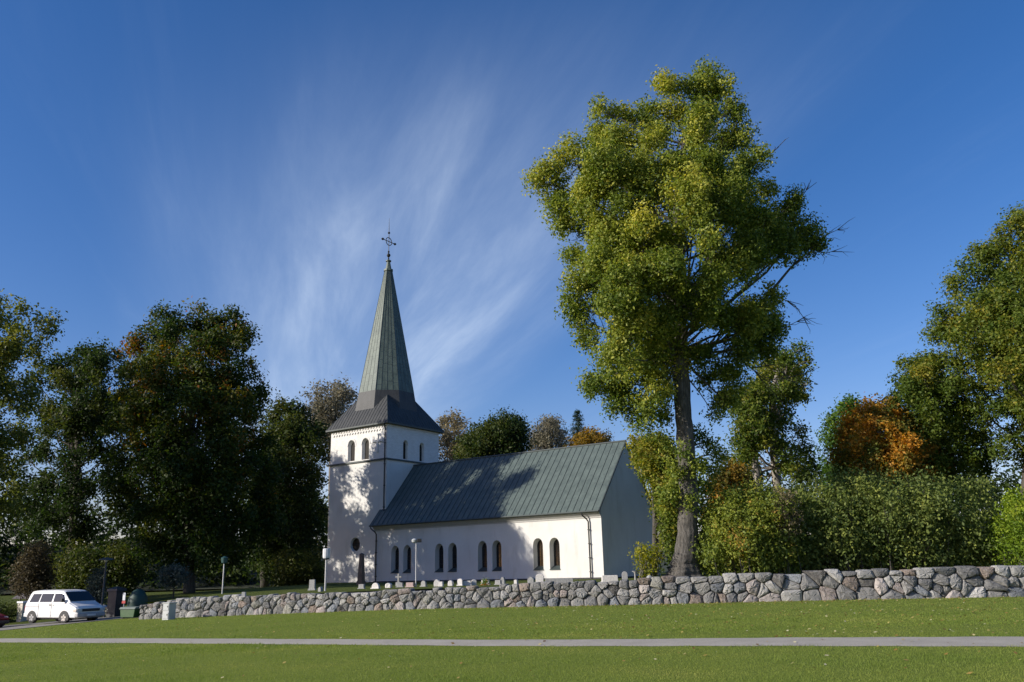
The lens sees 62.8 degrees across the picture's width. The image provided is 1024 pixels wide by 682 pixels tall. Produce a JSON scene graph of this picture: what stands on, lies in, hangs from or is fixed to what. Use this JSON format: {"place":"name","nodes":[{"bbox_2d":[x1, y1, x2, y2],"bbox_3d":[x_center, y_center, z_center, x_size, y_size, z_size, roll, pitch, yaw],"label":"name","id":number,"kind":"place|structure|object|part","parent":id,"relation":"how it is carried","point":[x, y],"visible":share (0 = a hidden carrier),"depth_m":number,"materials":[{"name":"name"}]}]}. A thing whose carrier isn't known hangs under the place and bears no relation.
{"place":"outdoors","nodes":[
{"label":"outdoors","id":0,"kind":"place"},
{"bbox_2d":[0,616,135,629],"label":"road","id":1,"kind":"structure","parent":0,"point":[16,626],"depth_m":48.47,"materials":[{"name":"grey asphalt"}]},
{"bbox_2d":[0,614,8,626],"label":"red car","id":2,"kind":"object","parent":1,"relation":"on","point":[4,619],"visible":0.99,"depth_m":48.85,"materials":[{"name":"paint"}]},
{"bbox_2d":[24,589,104,622],"bbox_3d":[-26.030,15.428,48.814,4.935,1.847,2.180,-9,-17,27],"label":"white van","id":3,"kind":"object","parent":1,"relation":"on","point":[63,605],"visible":0.99,"depth_m":48.11,"materials":[{"name":"paint"}]},
{"bbox_3d":[-27.802,14.991,48.907,0.900,0.451,0.100,-9,-17,27],"label":"side window","id":4,"kind":"part","parent":3,"relation":"part of","materials":[{"name":"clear glass"}]},
{"bbox_3d":[-26.878,14.839,48.431,1.080,0.451,0.100,-9,-17,27],"label":"side window","id":5,"kind":"part","parent":3,"relation":"part of","materials":[{"name":"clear glass"}]},
{"bbox_3d":[-25.814,14.663,47.883,1.020,0.451,0.100,-9,-17,27],"label":"side window","id":6,"kind":"part","parent":3,"relation":"part of","materials":[{"name":"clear glass"}]},
{"bbox_2d":[122,593,125,606],"bbox_3d":[-23.501,16.048,50.729,0.300,1.552,0.080,-8,-17,24],"label":"notice sign","id":7,"kind":"object","parent":1,"relation":"on","point":[124,596],"visible":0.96,"depth_m":50.81,"materials":[{"name":"white metal"}]},
{"bbox_2d":[120,606,140,618],"bbox_3d":[-21.611,15.437,47.653,1.173,0.660,0.785,-7,-16,21],"label":"grit container","id":8,"kind":"object","parent":1,"relation":"on","point":[130,611],"visible":0.69,"depth_m":47.38,"materials":[{"name":"green plastic"}]},
{"bbox_2d":[127,588,147,605],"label":"recycling dome","id":9,"kind":"structure","parent":1,"relation":"on","point":[137,596],"depth_m":51.40,"materials":[{"name":"green plastic"}]},
{"bbox_2d":[0,566,989,624],"bbox_3d":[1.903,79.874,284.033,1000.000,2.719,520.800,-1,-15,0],"label":"churchyard ground","id":10,"kind":"structure","parent":0,"point":[154,597],"depth_m":58.16,"materials":[{"name":"green plant"}]},
{"bbox_2d":[0,598,18,621],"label":"hedge","id":11,"kind":"object","parent":10,"relation":"on","point":[11,610],"visible":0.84,"depth_m":57.14,"materials":[{"name":"green plant"}]},
{"bbox_2d":[3,537,62,600],"bbox_3d":[-37.704,18.054,65.904,4.327,5.274,6.325,5,-16,-21],"label":"brown shrub","id":12,"kind":"object","parent":10,"relation":"on","point":[32,573],"visible":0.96,"depth_m":64.65,"materials":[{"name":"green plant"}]},
{"bbox_2d":[0,288,68,547],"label":"willow tree","id":13,"kind":"object","parent":10,"relation":"on","point":[12,346],"visible":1,"depth_m":62.66,"materials":[{"name":"green plant"}]},
{"bbox_2d":[12,586,61,598],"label":"outbuilding","id":14,"kind":"structure","parent":10,"relation":"on","point":[18,597],"depth_m":83.61,"materials":[{"name":"tile"}]},
{"bbox_2d":[8,331,137,558],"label":"linden tree","id":15,"kind":"object","parent":10,"relation":"on","point":[78,421],"visible":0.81,"depth_m":80.07,"materials":[{"name":"green plant"}]},
{"bbox_2d":[81,561,111,603],"bbox_3d":[-31.488,18.382,63.472,2.190,3.314,3.481,6,-17,-24],"label":"juniper shrub","id":16,"kind":"object","parent":10,"relation":"on","point":[94,588],"visible":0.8,"depth_m":62.96,"materials":[{"name":"green plant"}]},
{"bbox_2d":[49,534,149,596],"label":"hazel shrub","id":17,"kind":"object","parent":10,"relation":"on","point":[76,567],"visible":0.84,"depth_m":73.91,"materials":[{"name":"green plant"}]},
{"bbox_2d":[99,557,113,605],"bbox_3d":[-28.131,16.917,57.761,1.000,3.908,0.985,-1,-15,0],"label":"lamp post","id":18,"kind":"object","parent":10,"relation":"on","point":[105,559],"visible":0.95,"depth_m":57.85,"materials":[{"name":"black metal"}]},
{"bbox_2d":[106,586,126,616],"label":"gate pillar","id":19,"kind":"structure","parent":10,"relation":"on","point":[115,600],"depth_m":52.44,"materials":[{"name":"stone"}]},
{"bbox_2d":[155,559,192,598],"bbox_3d":[-21.754,15.666,53.832,2.335,3.248,3.268,5,-16,-21],"label":"rowan sapling","id":20,"kind":"object","parent":10,"relation":"on","point":[171,575],"visible":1,"depth_m":53.41,"materials":[{"name":"green plant"}]},
{"bbox_2d":[90,297,291,593],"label":"maple tree","id":21,"kind":"object","parent":10,"relation":"on","point":[172,459],"visible":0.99,"depth_m":68.91,"materials":[{"name":"green plant"}]},
{"bbox_2d":[221,556,227,593],"bbox_3d":[-17.941,14.593,52.110,0.420,2.358,0.420,-1,-15,0],"label":"lamp post","id":22,"kind":"object","parent":10,"relation":"on","point":[224,559],"visible":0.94,"depth_m":52.19,"materials":[{"name":"grey metal"}]},
{"bbox_2d":[236,393,330,586],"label":"oak tree","id":23,"kind":"object","parent":10,"relation":"on","point":[298,431],"visible":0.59,"depth_m":94.71,"materials":[{"name":"green plant"}]},
{"bbox_2d":[264,539,324,593],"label":"elder shrub","id":24,"kind":"object","parent":10,"relation":"on","point":[289,569],"visible":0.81,"depth_m":87.22,"materials":[{"name":"green plant"}]},
{"bbox_2d":[308,580,316,589],"bbox_3d":[-11.907,14.599,49.995,0.464,0.710,0.259,-4,-16,9],"label":"gravestone","id":25,"kind":"object","parent":10,"relation":"on","point":[312,584],"visible":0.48,"depth_m":49.93,"materials":[{"name":"grey stone"}]},
{"bbox_2d":[323,548,329,590],"bbox_3d":[-10.290,12.693,46.359,0.420,2.368,0.420,-1,-15,0],"label":"lamp post","id":26,"kind":"object","parent":10,"relation":"on","point":[326,554],"visible":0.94,"depth_m":46.40,"materials":[{"name":"white metal"}]},
{"bbox_2d":[299,371,358,508],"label":"bare birch","id":27,"kind":"object","parent":10,"relation":"on","point":[333,409],"visible":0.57,"depth_m":114.99,"materials":[{"name":"grey plant"}]},
{"bbox_2d":[356,553,365,584],"bbox_3d":[-11.450,17.372,63.749,0.520,2.476,0.520,-10,-18,29],"label":"obelisk","id":28,"kind":"object","parent":10,"relation":"on","point":[361,574],"visible":0.86,"depth_m":63.60,"materials":[{"name":"stone"}]},
{"bbox_2d":[357,584,365,588],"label":"gravestone","id":29,"kind":"object","parent":10,"relation":"on","point":[361,586],"visible":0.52,"depth_m":47.94,"materials":[{"name":"grey stone"}]},
{"bbox_2d":[370,583,379,588],"bbox_3d":[-7.495,13.514,46.116,0.537,0.410,0.299,-7,-16,20],"label":"gravestone","id":30,"kind":"object","parent":10,"relation":"on","point":[375,585],"visible":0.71,"depth_m":46.05,"materials":[{"name":"grey stone"}]},
{"bbox_2d":[385,583,391,587],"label":"gravestone","id":31,"kind":"object","parent":10,"relation":"on","point":[388,585],"visible":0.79,"depth_m":46.98,"materials":[{"name":"grey stone"}]},
{"bbox_2d":[395,574,401,585],"bbox_3d":[-7.424,15.671,54.857,0.403,0.869,0.259,-3,-15,8],"label":"grave cross","id":32,"kind":"object","parent":10,"relation":"on","point":[398,577],"visible":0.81,"depth_m":54.84,"materials":[{"name":"grey stone"}]},
{"bbox_2d":[405,582,414,586],"bbox_3d":[-5.722,13.743,47.079,0.546,0.350,0.299,-4,-16,11],"label":"gravestone","id":33,"kind":"object","parent":10,"relation":"on","point":[409,584],"visible":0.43,"depth_m":46.99,"materials":[{"name":"pink stone"}]},
{"bbox_2d":[412,538,421,586],"bbox_3d":[-5.411,12.575,47.397,0.570,2.750,0.331,-1,-15,0],"label":"lamp post","id":34,"kind":"object","parent":10,"relation":"on","point":[414,540],"visible":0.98,"depth_m":47.44,"materials":[{"name":"white metal"}]},
{"bbox_2d":[420,581,427,586],"bbox_3d":[-4.959,13.683,47.090,0.381,0.421,0.299,-7,-16,20],"label":"gravestone","id":35,"kind":"object","parent":10,"relation":"on","point":[423,583],"visible":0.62,"depth_m":47.02,"materials":[{"name":"grey stone"}]},
{"bbox_2d":[434,579,439,586],"bbox_3d":[-4.135,13.360,46.128,0.342,0.475,0.240,-3,-15,6],"label":"gravestone","id":36,"kind":"object","parent":10,"relation":"on","point":[436,581],"visible":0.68,"depth_m":46.04,"materials":[{"name":"grey stone"}]},
{"bbox_2d":[448,580,453,585],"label":"gravestone","id":37,"kind":"object","parent":10,"relation":"on","point":[450,582],"visible":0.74,"depth_m":46.02,"materials":[{"name":"grey stone"}]},
{"bbox_2d":[435,406,470,461],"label":"birch tree","id":38,"kind":"object","parent":10,"relation":"on","point":[446,438],"visible":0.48,"depth_m":120.45,"materials":[{"name":"grey plant"}]},
{"bbox_2d":[456,579,464,585],"bbox_3d":[-2.844,13.324,46.138,0.394,0.476,0.299,-7,-16,21],"label":"gravestone","id":39,"kind":"object","parent":10,"relation":"on","point":[459,582],"visible":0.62,"depth_m":46.07,"materials":[{"name":"grey stone"}]},
{"bbox_2d":[463,581,471,585],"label":"gravestone","id":40,"kind":"object","parent":10,"relation":"on","point":[465,583],"visible":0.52,"depth_m":46.21,"materials":[{"name":"grey stone"}]},
{"bbox_2d":[480,578,489,587],"bbox_3d":[-1.460,13.047,44.985,0.610,0.773,0.599,4,-16,-18],"label":"flower plant","id":41,"kind":"object","parent":10,"relation":"on","point":[485,581],"visible":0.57,"depth_m":44.95,"materials":[{"name":"green plant"}]},
{"bbox_2d":[326,232,660,587],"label":"church","id":42,"kind":"structure","parent":10,"relation":"on","point":[396,486],"depth_m":77.24,"materials":[{"name":"white paint"}]},
{"bbox_2d":[348,440,354,461],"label":"belfry window","id":43,"kind":"structure","parent":42,"relation":"in","point":[351,446],"depth_m":86.35,"materials":[{"name":"grey glass"}]},
{"bbox_2d":[350,537,359,551],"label":"round window","id":44,"kind":"structure","parent":42,"relation":"in","point":[355,543],"depth_m":83.35,"materials":[{"name":"black glass"}]},
{"bbox_2d":[362,438,368,459],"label":"belfry window","id":45,"kind":"structure","parent":42,"relation":"in","point":[365,444],"depth_m":85.26,"materials":[{"name":"grey"}]},
{"bbox_2d":[391,546,398,572],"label":"window","id":46,"kind":"structure","parent":42,"relation":"in","point":[395,551],"depth_m":78.97,"materials":[{"name":"white paint"}]},
{"bbox_2d":[403,440,407,458],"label":"belfry window","id":47,"kind":"structure","parent":42,"relation":"in","point":[405,445],"depth_m":85.72,"materials":[{"name":"black glass"}]},
{"bbox_2d":[403,545,410,572],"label":"window","id":48,"kind":"structure","parent":42,"relation":"in","point":[406,558],"depth_m":78.15,"materials":[{"name":"white paint"}]},
{"bbox_2d":[419,443,423,461],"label":"belfry window","id":49,"kind":"structure","parent":42,"relation":"in","point":[421,445],"depth_m":87.76,"materials":[{"name":"black glass"}]},
{"bbox_2d":[435,544,443,571],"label":"window","id":50,"kind":"structure","parent":42,"relation":"in","point":[439,548],"depth_m":76.05,"materials":[{"name":"black glass"}]},
{"bbox_2d":[448,543,456,571],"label":"window","id":51,"kind":"structure","parent":42,"relation":"in","point":[452,557],"depth_m":75.19,"materials":[{"name":"black glass"}]},
{"bbox_2d":[477,541,486,571],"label":"window","id":52,"kind":"structure","parent":42,"relation":"in","point":[482,547],"depth_m":73.38,"materials":[{"name":"black glass"}]},
{"bbox_2d":[492,540,501,570],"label":"window","id":53,"kind":"structure","parent":42,"relation":"in","point":[496,548],"depth_m":72.50,"materials":[{"name":"white paint"}]},
{"bbox_2d":[533,538,543,569],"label":"window","id":54,"kind":"structure","parent":42,"relation":"in","point":[537,544],"depth_m":70.19,"materials":[{"name":"white paint"}]},
{"bbox_2d":[549,538,559,569],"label":"window","id":55,"kind":"structure","parent":42,"relation":"in","point":[554,547],"depth_m":69.29,"materials":[{"name":"white paint"}]},
{"bbox_2d":[450,406,539,459],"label":"yew tree","id":56,"kind":"object","parent":10,"relation":"on","point":[506,433],"visible":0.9,"depth_m":104.61,"materials":[{"name":"green plant"}]},
{"bbox_2d":[494,580,501,584],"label":"gravestone","id":57,"kind":"object","parent":10,"relation":"on","point":[498,582],"visible":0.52,"depth_m":45.55,"materials":[{"name":"grey stone"}]},
{"bbox_2d":[527,577,534,582],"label":"gravestone","id":58,"kind":"object","parent":10,"relation":"on","point":[530,579],"visible":0.77,"depth_m":46.04,"materials":[{"name":"grey stone"}]},
{"bbox_2d":[536,574,543,581],"bbox_3d":[1.464,12.601,44.234,0.510,0.617,0.299,-3,-15,6],"label":"gravestone","id":59,"kind":"object","parent":10,"relation":"on","point":[539,577],"visible":0.45,"depth_m":44.18,"materials":[{"name":"grey stone"}]},
{"bbox_2d":[526,413,571,450],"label":"bare linden","id":60,"kind":"object","parent":10,"relation":"on","point":[550,426],"visible":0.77,"depth_m":129.88,"materials":[{"name":"grey plant"}]},
{"bbox_2d":[545,578,573,582],"bbox_3d":[2.542,12.964,45.164,1.611,0.375,0.299,-2,-15,3],"label":"gravestone","id":61,"kind":"object","parent":10,"relation":"on","point":[557,580],"visible":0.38,"depth_m":45.07,"materials":[{"name":"grey stone"}]},
{"bbox_2d":[562,409,587,446],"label":"spruce tree","id":62,"kind":"object","parent":10,"relation":"on","point":[577,419],"visible":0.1,"depth_m":126.94,"materials":[{"name":"green plant"}]},
{"bbox_2d":[139,565,1023,619],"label":"stone wall","id":63,"kind":"structure","parent":10,"relation":"on","point":[941,582],"depth_m":35.27,"materials":[{"name":"stone"}]},
{"bbox_2d":[563,424,614,446],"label":"rowan tree","id":64,"kind":"object","parent":10,"relation":"on","point":[591,436],"visible":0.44,"depth_m":104.03,"materials":[{"name":"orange plant"}]},
{"bbox_2d":[601,575,617,581],"bbox_3d":[4.929,12.050,42.289,0.901,0.448,0.719,-2,-15,2],"label":"box tomb","id":65,"kind":"object","parent":10,"relation":"on","point":[606,578],"visible":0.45,"depth_m":41.98,"materials":[{"name":"grey stone"}]},
{"bbox_2d":[622,571,627,578],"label":"gravestone","id":66,"kind":"object","parent":10,"relation":"on","point":[624,575],"visible":0.41,"depth_m":40.34,"materials":[{"name":"grey stone"}]},
{"bbox_2d":[627,541,670,577],"bbox_3d":[6.624,10.798,40.640,2.056,2.162,1.944,-1,-15,0],"label":"rose bush","id":67,"kind":"object","parent":10,"relation":"on","point":[646,557],"visible":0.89,"depth_m":40.38,"materials":[{"name":"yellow plant"}]},
{"bbox_2d":[622,427,678,576],"bbox_3d":[10.669,11.144,59.144,5.423,11.169,8.940,-1,-15,0],"label":"maple sapling","id":68,"kind":"object","parent":10,"relation":"on","point":[647,461],"visible":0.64,"depth_m":57.11,"materials":[{"name":"green plant"}]},
{"bbox_2d":[518,54,854,577],"bbox_3d":[9.131,-2.172,44.786,15.775,29.036,11.839,9,-18,-32],"label":"ash tree","id":69,"kind":"object","parent":10,"relation":"on","point":[634,260],"visible":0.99,"depth_m":42.34,"materials":[{"name":"green plant"}]},
{"bbox_2d":[698,458,756,571],"bbox_3d":[14.867,11.851,56.912,4.683,8.560,7.231,-1,-15,0],"label":"rowan tree","id":70,"kind":"object","parent":10,"relation":"on","point":[735,472],"visible":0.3,"depth_m":55.35,"materials":[{"name":"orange plant"}]},
{"bbox_2d":[727,373,772,492],"bbox_3d":[18.562,9.838,63.633,3.732,15.706,7.682,-6,-16,15],"label":"poplar tree","id":71,"kind":"object","parent":10,"relation":"on","point":[741,423],"visible":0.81,"depth_m":62.56,"materials":[{"name":"green plant"}]},
{"bbox_2d":[689,474,811,576],"bbox_3d":[11.402,9.242,40.846,6.324,5.729,5.142,-1,-15,0],"label":"privet shrub","id":72,"kind":"object","parent":10,"relation":"on","point":[741,536],"visible":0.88,"depth_m":39.88,"materials":[{"name":"green plant"}]},
{"bbox_2d":[720,337,825,498],"bbox_3d":[20.680,8.737,65.983,8.704,19.026,10.618,-1,-15,0],"label":"poplar tree","id":73,"kind":"object","parent":10,"relation":"on","point":[791,393],"visible":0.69,"depth_m":64.43,"materials":[{"name":"green plant"}]},
{"bbox_2d":[769,486,806,573],"bbox_3d":[13.161,9.159,40.082,2.058,4.593,1.619,3,-16,-17],"label":"dry shrub","id":74,"kind":"object","parent":10,"relation":"on","point":[793,513],"visible":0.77,"depth_m":40.05,"materials":[{"name":"brown plant"}]},
{"bbox_2d":[810,390,871,570],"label":"maple tree","id":75,"kind":"object","parent":10,"relation":"on","point":[825,437],"visible":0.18,"depth_m":79.36,"materials":[{"name":"green plant"}]},
{"bbox_2d":[822,393,955,568],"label":"maple tree","id":76,"kind":"object","parent":10,"relation":"on","point":[875,430],"visible":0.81,"depth_m":65.50,"materials":[{"name":"orange plant"}]},
{"bbox_2d":[771,460,1009,573],"bbox_3d":[18.550,9.291,42.028,12.940,6.821,5.803,-1,-15,0],"label":"lilac hedge","id":77,"kind":"object","parent":10,"relation":"on","point":[908,527],"visible":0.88,"depth_m":40.81,"materials":[{"name":"green plant"}]},
{"bbox_2d":[884,349,1003,565],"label":"linden tree","id":78,"kind":"object","parent":10,"relation":"on","point":[917,387],"visible":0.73,"depth_m":67.51,"materials":[{"name":"green plant"}]},
{"bbox_2d":[917,200,1023,565],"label":"linden tree","id":79,"kind":"object","parent":10,"relation":"on","point":[993,320],"visible":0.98,"depth_m":66.13,"materials":[{"name":"green plant"}]},
{"bbox_2d":[983,483,1023,565],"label":"snowberry shrub","id":80,"kind":"object","parent":10,"relation":"on","point":[1014,519],"visible":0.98,"depth_m":40.01,"materials":[{"name":"green plant"}]},
{"bbox_2d":[0,526,1011,593],"bbox_3d":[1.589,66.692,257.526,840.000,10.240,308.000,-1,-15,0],"label":"hill","id":81,"kind":"structure","parent":0,"point":[147,588],"depth_m":113.97,"materials":[{"name":"green plant"}]},
{"bbox_2d":[0,588,1023,681],"bbox_3d":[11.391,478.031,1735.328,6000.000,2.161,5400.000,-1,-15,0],"label":"lawn","id":82,"kind":"structure","parent":0,"point":[395,615],"depth_m":19.83,"materials":[{"name":"green plant"}]},
{"bbox_2d":[16,601,27,621],"bbox_3d":[-33.460,18.595,57.336,0.657,1.526,0.657,-8,-17,24],"label":"litter bin","id":83,"kind":"object","parent":82,"relation":"on","point":[20,617],"visible":0.52,"depth_m":57.14,"materials":[{"name":"beige paint"}]},
{"bbox_2d":[162,602,176,619],"bbox_3d":[-16.925,13.355,41.393,0.481,0.864,0.500,-9,-17,25],"label":"electrical cabinet","id":84,"kind":"object","parent":82,"relation":"on","point":[169,610],"visible":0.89,"depth_m":41.23,"materials":[{"name":"grey metal"}]},
{"bbox_3d":[-17.031,13.475,41.158,0.361,0.291,0.028,-9,-17,25],"label":"door","id":85,"kind":"part","parent":84,"relation":"part of","materials":[{"name":"grey paint"}]},
{"bbox_3d":[-17.039,13.107,41.259,0.361,0.291,0.028,-9,-17,25],"label":"door","id":86,"kind":"part","parent":84,"relation":"part of","materials":[{"name":"grey paint"}]},
{"bbox_2d":[0,452,1021,595],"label":"distant wood","id":87,"kind":"object","parent":82,"relation":"on","point":[18,534],"visible":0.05,"depth_m":113.08,"materials":[{"name":"green plant"}]},
{"bbox_2d":[0,596,1023,680],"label":"fallen leaves","id":88,"kind":"object","parent":82,"relation":"on","point":[682,616],"visible":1,"depth_m":26.90,"materials":[{"name":"plant"}]},
{"bbox_2d":[0,636,1023,646],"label":"path","id":89,"kind":"structure","parent":0,"point":[915,641],"depth_m":18.74,"materials":[{"name":"grey gravel"}]},
{"bbox_2d":[0,0,1023,547],"label":"sky","id":90,"kind":"structure","parent":0,"point":[258,156],"materials":[{"name":"blue"}]}
]}

